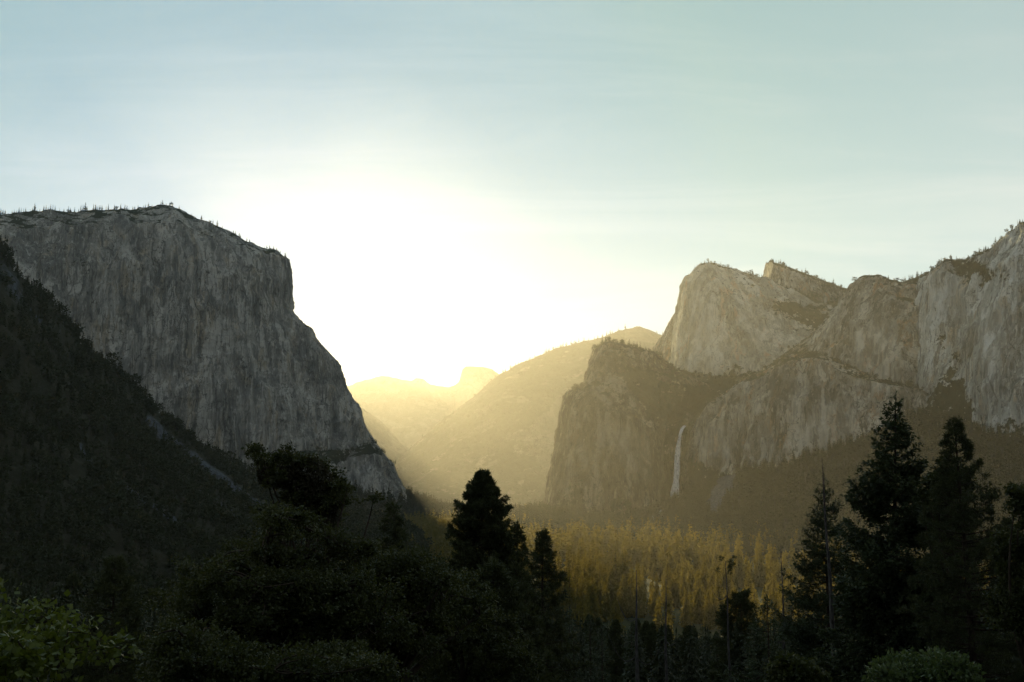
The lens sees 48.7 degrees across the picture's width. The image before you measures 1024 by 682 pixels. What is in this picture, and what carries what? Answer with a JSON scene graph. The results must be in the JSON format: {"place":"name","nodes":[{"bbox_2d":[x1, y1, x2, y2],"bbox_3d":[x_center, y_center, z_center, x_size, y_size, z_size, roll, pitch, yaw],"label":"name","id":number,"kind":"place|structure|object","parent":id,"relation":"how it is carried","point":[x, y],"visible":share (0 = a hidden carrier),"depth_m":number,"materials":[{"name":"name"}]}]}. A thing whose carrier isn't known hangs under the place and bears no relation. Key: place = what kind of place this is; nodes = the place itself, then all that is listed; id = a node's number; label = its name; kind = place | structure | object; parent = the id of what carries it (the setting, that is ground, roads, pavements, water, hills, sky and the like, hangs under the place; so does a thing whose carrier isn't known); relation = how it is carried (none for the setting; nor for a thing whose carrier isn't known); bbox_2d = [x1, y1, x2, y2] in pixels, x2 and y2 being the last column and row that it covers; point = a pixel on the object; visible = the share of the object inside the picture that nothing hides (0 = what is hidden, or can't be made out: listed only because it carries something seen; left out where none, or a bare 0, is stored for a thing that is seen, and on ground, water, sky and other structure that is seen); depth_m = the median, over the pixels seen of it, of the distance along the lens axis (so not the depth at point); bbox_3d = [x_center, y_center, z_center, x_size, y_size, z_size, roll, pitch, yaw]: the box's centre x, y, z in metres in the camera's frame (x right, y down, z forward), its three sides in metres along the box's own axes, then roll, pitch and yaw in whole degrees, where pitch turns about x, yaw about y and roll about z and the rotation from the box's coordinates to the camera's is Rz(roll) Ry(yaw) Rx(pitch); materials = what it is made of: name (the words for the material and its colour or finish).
{"place":"outdoors","nodes":[
{"label":"outdoors","id":0,"kind":"place"},
{"bbox_2d":[0,205,402,484],"bbox_3d":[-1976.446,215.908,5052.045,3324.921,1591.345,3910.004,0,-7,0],"label":"granite cliff","id":1,"kind":"structure","parent":0,"point":[208,335],"depth_m":3742.35,"materials":[{"name":"stone"}]},
{"bbox_2d":[0,249,418,614],"bbox_3d":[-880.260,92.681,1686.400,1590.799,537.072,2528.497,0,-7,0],"label":"wooded hillside","id":2,"kind":"structure","parent":0,"point":[76,470],"depth_m":1235.79,"materials":[{"name":"plant"}]},
{"bbox_2d":[0,234,433,620],"bbox_3d":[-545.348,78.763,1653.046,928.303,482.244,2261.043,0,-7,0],"label":"hillside forest","id":3,"kind":"object","parent":2,"relation":"on","point":[145,449],"visible":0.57,"depth_m":1211.49,"materials":[{"name":"plant"}]},
{"bbox_2d":[293,444,406,501],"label":"rock buttress","id":4,"kind":"object","parent":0,"point":[371,469],"visible":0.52,"depth_m":3754.64,"materials":[{"name":"grey stone"}]},
{"bbox_2d":[361,408,408,461],"bbox_3d":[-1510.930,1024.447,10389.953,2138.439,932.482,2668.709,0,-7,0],"label":"valley wall","id":5,"kind":"structure","parent":0,"point":[388,441],"depth_m":9950.41,"materials":[{"name":"stone"}]},
{"bbox_2d":[347,376,447,448],"bbox_3d":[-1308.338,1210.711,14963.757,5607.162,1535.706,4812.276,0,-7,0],"label":"ridge","id":6,"kind":"structure","parent":0,"point":[408,413],"depth_m":14569.98,"materials":[{"name":"stone"}]},
{"bbox_2d":[352,492,445,515],"bbox_3d":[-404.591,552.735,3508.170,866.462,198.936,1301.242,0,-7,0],"label":"toe slope","id":7,"kind":"structure","parent":0,"point":[377,509],"depth_m":3630.70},
{"bbox_2d":[321,480,459,518],"bbox_3d":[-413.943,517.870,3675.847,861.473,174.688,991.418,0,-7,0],"label":"forest trees","id":8,"kind":"object","parent":7,"relation":"on","point":[429,504],"visible":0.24,"depth_m":3654.31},
{"bbox_2d":[446,366,498,416],"bbox_3d":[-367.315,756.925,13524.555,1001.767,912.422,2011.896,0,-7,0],"label":"rounded peak","id":9,"kind":"structure","parent":0,"point":[469,384],"depth_m":13195.44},
{"bbox_2d":[0,0,1023,386],"label":"sky","id":10,"kind":"structure","parent":0,"point":[446,187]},
{"bbox_2d":[394,326,661,504],"bbox_3d":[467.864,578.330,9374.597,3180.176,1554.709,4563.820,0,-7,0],"label":"wooded ridge","id":11,"kind":"structure","parent":0,"point":[510,423],"depth_m":7868.37,"materials":[{"name":"plant"}]},
{"bbox_2d":[543,341,713,514],"bbox_3d":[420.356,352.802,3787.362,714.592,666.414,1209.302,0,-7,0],"label":"waterfall cliff","id":12,"kind":"structure","parent":0,"point":[608,449],"depth_m":3305.09,"materials":[{"name":"grey stone"}]},
{"bbox_2d":[439,499,848,641],"bbox_3d":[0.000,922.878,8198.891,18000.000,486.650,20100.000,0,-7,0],"label":"ground","id":13,"kind":"structure","parent":0,"point":[648,618],"depth_m":1176.87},
{"bbox_2d":[0,577,142,681],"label":"shrub","id":14,"kind":"object","parent":13,"relation":"on","point":[29,659],"visible":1,"depth_m":12.67,"materials":[{"name":"green plant"}]},
{"bbox_2d":[52,555,155,681],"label":"pine tree","id":15,"kind":"object","parent":13,"relation":"on","point":[107,581],"visible":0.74,"depth_m":85.70,"materials":[{"name":"green plant"}]},
{"bbox_2d":[125,611,413,681],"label":"bush","id":16,"kind":"object","parent":13,"relation":"on","point":[188,655],"visible":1,"depth_m":25.61,"materials":[{"name":"green plant"}]},
{"bbox_2d":[131,499,417,680],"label":"oak tree","id":17,"kind":"object","parent":13,"relation":"on","point":[295,593],"visible":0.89,"depth_m":33.57,"materials":[{"name":"green plant"}]},
{"bbox_2d":[241,441,387,649],"bbox_3d":[-7.687,8.808,39.786,4.976,10.479,5.194,6,-9,-40],"label":"oak tree","id":18,"kind":"object","parent":13,"relation":"on","point":[286,471],"visible":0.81,"depth_m":39.24,"materials":[{"name":"green plant"}]},
{"bbox_2d":[370,500,424,681],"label":"pine tree","id":19,"kind":"object","parent":13,"relation":"on","point":[397,534],"visible":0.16,"depth_m":103.25,"materials":[{"name":"green plant"}]},
{"bbox_2d":[299,538,496,681],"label":"oak tree","id":20,"kind":"object","parent":13,"relation":"on","point":[429,599],"visible":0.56,"depth_m":39.48,"materials":[{"name":"green plant"}]},
{"bbox_2d":[412,567,543,681],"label":"oak tree","id":21,"kind":"object","parent":13,"relation":"on","point":[497,646],"visible":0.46,"depth_m":43.98,"materials":[{"name":"green plant"}]},
{"bbox_2d":[426,468,547,681],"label":"pine tree","id":22,"kind":"object","parent":13,"relation":"on","point":[481,523],"visible":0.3,"depth_m":80.01,"materials":[{"name":"green plant"}]},
{"bbox_2d":[458,555,559,681],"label":"pine tree","id":23,"kind":"object","parent":13,"relation":"on","point":[508,587],"visible":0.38,"depth_m":68.05,"materials":[{"name":"green plant"}]},
{"bbox_2d":[0,560,1023,681],"bbox_3d":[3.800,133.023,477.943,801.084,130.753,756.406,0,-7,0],"label":"slope forest","id":24,"kind":"object","parent":13,"relation":"on","point":[702,663],"visible":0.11,"depth_m":156.51,"materials":[{"name":"plant"}]},
{"bbox_2d":[2,202,1022,508],"bbox_3d":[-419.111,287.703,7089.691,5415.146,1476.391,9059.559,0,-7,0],"label":"ledge trees","id":25,"kind":"object","parent":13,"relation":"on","point":[782,358],"visible":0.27,"depth_m":3520.06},
{"bbox_2d":[508,521,551,678],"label":"pine tree","id":26,"kind":"object","parent":13,"relation":"on","point":[522,538],"visible":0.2,"depth_m":96.08,"materials":[{"name":"green plant"}]},
{"bbox_2d":[520,527,593,681],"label":"pine tree","id":27,"kind":"object","parent":13,"relation":"on","point":[557,632],"visible":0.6,"depth_m":109.05,"materials":[{"name":"green plant"}]},
{"bbox_2d":[564,549,571,589],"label":"valley conifer","id":28,"kind":"object","parent":13,"relation":"on","point":[567,563],"visible":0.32,"depth_m":1396.13,"materials":[{"name":"green plant"}]},
{"bbox_2d":[563,567,577,625],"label":"valley conifer","id":29,"kind":"object","parent":13,"relation":"on","point":[569,602],"visible":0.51,"depth_m":1049.14,"materials":[{"name":"green plant"}]},
{"bbox_2d":[573,570,582,608],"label":"valley conifer","id":30,"kind":"object","parent":13,"relation":"on","point":[577,585],"visible":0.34,"depth_m":1163.92,"materials":[{"name":"green plant"}]},
{"bbox_2d":[572,556,584,596],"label":"valley conifer","id":31,"kind":"object","parent":13,"relation":"on","point":[576,569],"visible":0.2,"depth_m":1239.34,"materials":[{"name":"green plant"}]},
{"bbox_2d":[575,536,585,562],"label":"valley conifer","id":32,"kind":"object","parent":13,"relation":"on","point":[580,548],"visible":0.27,"depth_m":1591.43,"materials":[{"name":"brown plant"}]},
{"bbox_2d":[576,579,587,619],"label":"valley conifer","id":33,"kind":"object","parent":13,"relation":"on","point":[580,593],"visible":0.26,"depth_m":1052.21,"materials":[{"name":"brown plant"}]},
{"bbox_2d":[580,552,588,587],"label":"valley conifer","id":34,"kind":"object","parent":13,"relation":"on","point":[585,574],"visible":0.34,"depth_m":1298.27,"materials":[{"name":"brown plant"}]},
{"bbox_2d":[581,593,593,627],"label":"valley conifer","id":35,"kind":"object","parent":13,"relation":"on","point":[587,607],"visible":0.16,"depth_m":843.76,"materials":[{"name":"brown plant"}]},
{"bbox_2d":[582,614,601,680],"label":"slope conifer","id":36,"kind":"object","parent":13,"relation":"on","point":[586,624],"visible":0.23,"depth_m":284.70,"materials":[{"name":"green plant"}]},
{"bbox_2d":[584,572,604,622],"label":"valley conifer","id":37,"kind":"object","parent":13,"relation":"on","point":[595,609],"visible":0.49,"depth_m":1023.82,"materials":[{"name":"green plant"}]},
{"bbox_2d":[590,550,601,587],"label":"valley conifer","id":38,"kind":"object","parent":13,"relation":"on","point":[594,564],"visible":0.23,"depth_m":1321.42,"materials":[{"name":"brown plant"}]},
{"bbox_2d":[594,560,602,593],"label":"valley conifer","id":39,"kind":"object","parent":13,"relation":"on","point":[598,575],"visible":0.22,"depth_m":1274.07,"materials":[{"name":"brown plant"}]},
{"bbox_2d":[605,566,617,606],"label":"valley conifer","id":40,"kind":"object","parent":13,"relation":"on","point":[611,592],"visible":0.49,"depth_m":1199.23,"materials":[{"name":"green plant"}]},
{"bbox_2d":[606,538,616,564],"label":"valley conifer","id":41,"kind":"object","parent":13,"relation":"on","point":[611,550],"visible":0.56,"depth_m":1830.59,"materials":[{"name":"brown plant"}]},
{"bbox_2d":[601,618,630,681],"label":"slope conifer","id":42,"kind":"object","parent":13,"relation":"on","point":[612,666],"visible":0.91,"depth_m":170.24,"materials":[{"name":"green plant"}]},
{"bbox_2d":[610,545,621,589],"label":"valley conifer","id":43,"kind":"object","parent":13,"relation":"on","point":[614,566],"visible":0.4,"depth_m":1348.52,"materials":[{"name":"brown plant"}]},
{"bbox_2d":[607,593,626,641],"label":"valley conifer","id":44,"kind":"object","parent":13,"relation":"on","point":[616,611],"visible":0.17,"depth_m":845.22,"materials":[{"name":"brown plant"}]},
{"bbox_2d":[382,502,862,563],"bbox_3d":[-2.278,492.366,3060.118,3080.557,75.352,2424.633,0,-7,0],"label":"valley forest","id":45,"kind":"object","parent":13,"relation":"on","point":[434,528],"visible":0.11,"depth_m":2137.12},
{"bbox_2d":[616,547,628,596],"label":"valley conifer","id":46,"kind":"object","parent":13,"relation":"on","point":[623,568],"visible":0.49,"depth_m":1321.68,"materials":[{"name":"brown plant"}]},
{"bbox_2d":[617,550,629,591],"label":"valley conifer","id":47,"kind":"object","parent":13,"relation":"on","point":[626,563],"visible":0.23,"depth_m":1343.99,"materials":[{"name":"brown plant"}]},
{"bbox_2d":[617,574,631,617],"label":"valley conifer","id":48,"kind":"object","parent":13,"relation":"on","point":[623,600],"visible":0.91,"depth_m":1145.69,"materials":[{"name":"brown plant"}]},
{"bbox_2d":[622,567,635,613],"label":"valley conifer","id":49,"kind":"object","parent":13,"relation":"on","point":[630,583],"visible":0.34,"depth_m":1182.83,"materials":[{"name":"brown plant"}]},
{"bbox_2d":[620,622,644,681],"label":"slope conifer","id":50,"kind":"object","parent":13,"relation":"on","point":[623,655],"visible":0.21,"depth_m":147.54,"materials":[{"name":"green plant"}]},
{"bbox_2d":[625,619,644,679],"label":"slope conifer","id":51,"kind":"object","parent":13,"relation":"on","point":[639,624],"visible":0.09,"depth_m":230.98,"materials":[{"name":"green plant"}]},
{"bbox_2d":[608,570,665,681],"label":"dead snag","id":52,"kind":"object","parent":13,"relation":"on","point":[637,660],"visible":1,"depth_m":93.50,"materials":[{"name":"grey wood"}]},
{"bbox_2d":[629,570,647,617],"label":"valley conifer","id":53,"kind":"object","parent":13,"relation":"on","point":[642,612],"visible":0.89,"depth_m":1143.07,"materials":[{"name":"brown plant"}]},
{"bbox_2d":[638,620,656,676],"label":"slope conifer","id":54,"kind":"object","parent":13,"relation":"on","point":[646,624],"visible":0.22,"depth_m":198.34,"materials":[{"name":"green plant"}]},
{"bbox_2d":[642,629,661,681],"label":"slope conifer","id":55,"kind":"object","parent":13,"relation":"on","point":[650,635],"visible":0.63,"depth_m":162.68,"materials":[{"name":"green plant"}]},
{"bbox_2d":[657,587,675,681],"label":"dead snag","id":56,"kind":"object","parent":13,"relation":"on","point":[666,668],"visible":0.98,"depth_m":101.34,"materials":[{"name":"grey wood"}]},
{"bbox_2d":[660,561,674,606],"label":"valley conifer","id":57,"kind":"object","parent":13,"relation":"on","point":[667,577],"visible":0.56,"depth_m":1243.91,"materials":[{"name":"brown plant"}]},
{"bbox_2d":[661,624,678,671],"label":"slope conifer","id":58,"kind":"object","parent":13,"relation":"on","point":[669,636],"visible":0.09,"depth_m":258.75,"materials":[{"name":"green plant"}]},
{"bbox_2d":[338,530,1011,630],"bbox_3d":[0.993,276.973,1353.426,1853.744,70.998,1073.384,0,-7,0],"label":"valley forest","id":59,"kind":"object","parent":13,"relation":"on","point":[650,560],"visible":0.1,"depth_m":1557.33,"materials":[{"name":"plant"}]},
{"bbox_2d":[671,567,681,608],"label":"valley conifer","id":60,"kind":"object","parent":13,"relation":"on","point":[677,600],"visible":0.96,"depth_m":1244.86,"materials":[{"name":"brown plant"}]},
{"bbox_2d":[678,585,693,626],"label":"valley conifer","id":61,"kind":"object","parent":13,"relation":"on","point":[686,616],"visible":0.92,"depth_m":1061.22,"materials":[{"name":"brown plant"}]},
{"bbox_2d":[675,625,699,680],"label":"slope conifer","id":62,"kind":"object","parent":13,"relation":"on","point":[685,632],"visible":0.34,"depth_m":185.63,"materials":[{"name":"green plant"}]},
{"bbox_2d":[689,569,706,623],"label":"valley conifer","id":63,"kind":"object","parent":13,"relation":"on","point":[697,614],"visible":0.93,"depth_m":1084.69,"materials":[{"name":"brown plant"}]},
{"bbox_2d":[697,555,709,594],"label":"valley conifer","id":64,"kind":"object","parent":13,"relation":"on","point":[704,581],"visible":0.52,"depth_m":1291.51,"materials":[{"name":"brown plant"}]},
{"bbox_2d":[701,587,716,629],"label":"valley conifer","id":65,"kind":"object","parent":13,"relation":"on","point":[708,609],"visible":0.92,"depth_m":1040.55,"materials":[{"name":"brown plant"}]},
{"bbox_2d":[707,557,715,589],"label":"valley conifer","id":66,"kind":"object","parent":13,"relation":"on","point":[711,579],"visible":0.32,"depth_m":1302.40,"materials":[{"name":"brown plant"}]},
{"bbox_2d":[708,584,719,624],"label":"valley conifer","id":67,"kind":"object","parent":13,"relation":"on","point":[714,603],"visible":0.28,"depth_m":1073.50,"materials":[{"name":"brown plant"}]},
{"bbox_2d":[704,632,724,681],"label":"slope conifer","id":68,"kind":"object","parent":13,"relation":"on","point":[716,659],"visible":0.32,"depth_m":142.03,"materials":[{"name":"green plant"}]},
{"bbox_2d":[714,570,724,611],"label":"valley conifer","id":69,"kind":"object","parent":13,"relation":"on","point":[718,585],"visible":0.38,"depth_m":1111.75,"materials":[{"name":"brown plant"}]},
{"bbox_2d":[712,555,737,680],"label":"dead snag","id":70,"kind":"object","parent":13,"relation":"on","point":[732,564],"visible":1,"depth_m":107.65,"materials":[{"name":"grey wood"}]},
{"bbox_2d":[719,560,731,596],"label":"valley conifer","id":71,"kind":"object","parent":13,"relation":"on","point":[722,570],"visible":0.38,"depth_m":1266.59,"materials":[{"name":"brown plant"}]},
{"bbox_2d":[727,568,737,598],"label":"valley conifer","id":72,"kind":"object","parent":13,"relation":"on","point":[733,579],"visible":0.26,"depth_m":1261.17,"materials":[{"name":"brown plant"}]},
{"bbox_2d":[732,545,745,587],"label":"valley conifer","id":73,"kind":"object","parent":13,"relation":"on","point":[739,566],"visible":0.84,"depth_m":1498.93,"materials":[{"name":"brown plant"}]},
{"bbox_2d":[707,588,777,681],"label":"pine tree","id":74,"kind":"object","parent":13,"relation":"on","point":[744,605],"visible":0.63,"depth_m":116.80,"materials":[{"name":"green plant"}]},
{"bbox_2d":[743,564,754,602],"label":"valley conifer","id":75,"kind":"object","parent":13,"relation":"on","point":[749,578],"visible":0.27,"depth_m":1133.40,"materials":[{"name":"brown plant"}]},
{"bbox_2d":[748,582,759,621],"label":"valley conifer","id":76,"kind":"object","parent":13,"relation":"on","point":[755,599],"visible":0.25,"depth_m":940.39,"materials":[{"name":"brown plant"}]},
{"bbox_2d":[752,540,766,586],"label":"valley conifer","id":77,"kind":"object","parent":13,"relation":"on","point":[760,580],"visible":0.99,"depth_m":1499.40,"materials":[{"name":"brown plant"}]},
{"bbox_2d":[717,595,803,681],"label":"fir tree","id":78,"kind":"object","parent":13,"relation":"on","point":[764,647],"visible":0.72,"depth_m":102.70,"materials":[{"name":"green plant"}]},
{"bbox_2d":[758,591,771,628],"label":"valley conifer","id":79,"kind":"object","parent":13,"relation":"on","point":[763,614],"visible":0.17,"depth_m":892.09,"materials":[{"name":"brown plant"}]},
{"bbox_2d":[760,559,776,604],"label":"valley conifer","id":80,"kind":"object","parent":13,"relation":"on","point":[769,572],"visible":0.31,"depth_m":1217.03,"materials":[{"name":"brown plant"}]},
{"bbox_2d":[767,574,778,598],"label":"valley conifer","id":81,"kind":"object","parent":13,"relation":"on","point":[773,585],"visible":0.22,"depth_m":1131.66,"materials":[{"name":"green plant"}]},
{"bbox_2d":[769,586,781,619],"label":"valley conifer","id":82,"kind":"object","parent":13,"relation":"on","point":[777,607],"visible":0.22,"depth_m":902.81,"materials":[{"name":"green plant"}]},
{"bbox_2d":[779,557,784,648],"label":"dead snag","id":83,"kind":"object","parent":13,"relation":"on","point":[783,644],"visible":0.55,"depth_m":115.55,"materials":[{"name":"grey wood"}]},
{"bbox_2d":[784,568,796,621],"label":"valley conifer","id":84,"kind":"object","parent":13,"relation":"on","point":[791,588],"visible":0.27,"depth_m":1052.76,"materials":[{"name":"green plant"}]},
{"bbox_2d":[762,649,833,681],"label":"shrub","id":85,"kind":"object","parent":13,"relation":"on","point":[787,667],"visible":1,"depth_m":21.54,"materials":[{"name":"green plant"}]},
{"bbox_2d":[760,473,879,679],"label":"fir tree","id":86,"kind":"object","parent":13,"relation":"on","point":[804,637],"visible":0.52,"depth_m":109.61,"materials":[{"name":"green plant"}]},
{"bbox_2d":[822,459,835,668],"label":"dead snag","id":87,"kind":"object","parent":13,"relation":"on","point":[831,613],"visible":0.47,"depth_m":96.23,"materials":[{"name":"grey wood"}]},
{"bbox_2d":[810,391,1004,681],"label":"fir tree","id":88,"kind":"object","parent":13,"relation":"on","point":[874,598],"visible":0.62,"depth_m":88.70,"materials":[{"name":"green plant"}]},
{"bbox_2d":[861,646,986,681],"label":"shrub","id":89,"kind":"object","parent":13,"relation":"on","point":[929,665],"visible":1,"depth_m":12.84,"materials":[{"name":"green plant"}]},
{"bbox_2d":[914,464,990,653],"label":"oak tree","id":90,"kind":"object","parent":13,"relation":"on","point":[927,481],"visible":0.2,"depth_m":85.17,"materials":[{"name":"green plant"}]},
{"bbox_2d":[895,415,1023,681],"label":"pine tree","id":91,"kind":"object","parent":13,"relation":"on","point":[1005,648],"visible":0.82,"depth_m":76.05,"materials":[{"name":"green plant"}]},
{"bbox_2d":[977,481,1023,669],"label":"oak tree","id":92,"kind":"object","parent":13,"relation":"on","point":[1006,599],"visible":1,"depth_m":64.30,"materials":[{"name":"green plant"}]},
{"bbox_2d":[652,313,674,361],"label":"peak shoulder","id":93,"kind":"object","parent":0,"point":[663,345],"visible":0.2,"depth_m":4878.68},
{"bbox_2d":[661,461,682,499],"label":"alcove wall","id":94,"kind":"structure","parent":0,"point":[668,475],"depth_m":3460.76,"materials":[{"name":"stone"}]},
{"bbox_2d":[670,425,685,497],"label":"waterfall","id":95,"kind":"structure","parent":94,"relation":"attached to","point":[675,486],"depth_m":3353.76,"materials":[{"name":"white liquid"}]},
{"bbox_2d":[663,370,742,461],"bbox_3d":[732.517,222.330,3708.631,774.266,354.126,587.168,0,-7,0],"label":"hanging valley","id":96,"kind":"structure","parent":0,"point":[671,435],"depth_m":3472.80,"materials":[{"name":"beige stone"}]},
{"bbox_2d":[669,262,836,376],"bbox_3d":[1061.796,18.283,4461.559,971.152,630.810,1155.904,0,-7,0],"label":"peak","id":97,"kind":"structure","parent":0,"point":[729,321],"depth_m":4088.99,"materials":[{"name":"stone"}]},
{"bbox_2d":[518,415,1023,556],"bbox_3d":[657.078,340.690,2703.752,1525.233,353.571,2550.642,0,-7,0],"label":"forested slope","id":98,"kind":"structure","parent":0,"point":[717,491],"depth_m":2693.35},
{"bbox_2d":[504,402,1023,563],"bbox_3d":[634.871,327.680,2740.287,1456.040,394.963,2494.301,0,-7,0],"label":"slope forest","id":99,"kind":"object","parent":98,"relation":"on","point":[692,504],"visible":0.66,"depth_m":2629.53,"materials":[{"name":"plant"}]},
{"bbox_2d":[681,352,927,493],"bbox_3d":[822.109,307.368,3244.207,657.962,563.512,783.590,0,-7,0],"label":"wall","id":100,"kind":"structure","parent":0,"point":[776,412],"depth_m":3115.31,"materials":[{"name":"beige stone"}]},
{"bbox_2d":[763,262,846,303],"bbox_3d":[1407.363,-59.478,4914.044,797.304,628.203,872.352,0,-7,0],"label":"back spire","id":101,"kind":"structure","parent":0,"point":[813,288],"depth_m":4586.58,"materials":[{"name":"beige stone"}]},
{"bbox_2d":[770,274,919,386],"bbox_3d":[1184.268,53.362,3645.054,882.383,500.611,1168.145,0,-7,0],"label":"wall","id":102,"kind":"structure","parent":0,"point":[868,325],"depth_m":3301.71,"materials":[{"name":"beige stone"}]},
{"bbox_2d":[915,222,1023,439],"bbox_3d":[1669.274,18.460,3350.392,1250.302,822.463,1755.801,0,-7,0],"label":"massif","id":103,"kind":"structure","parent":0,"point":[972,323],"depth_m":2851.91,"materials":[{"name":"grey stone"}]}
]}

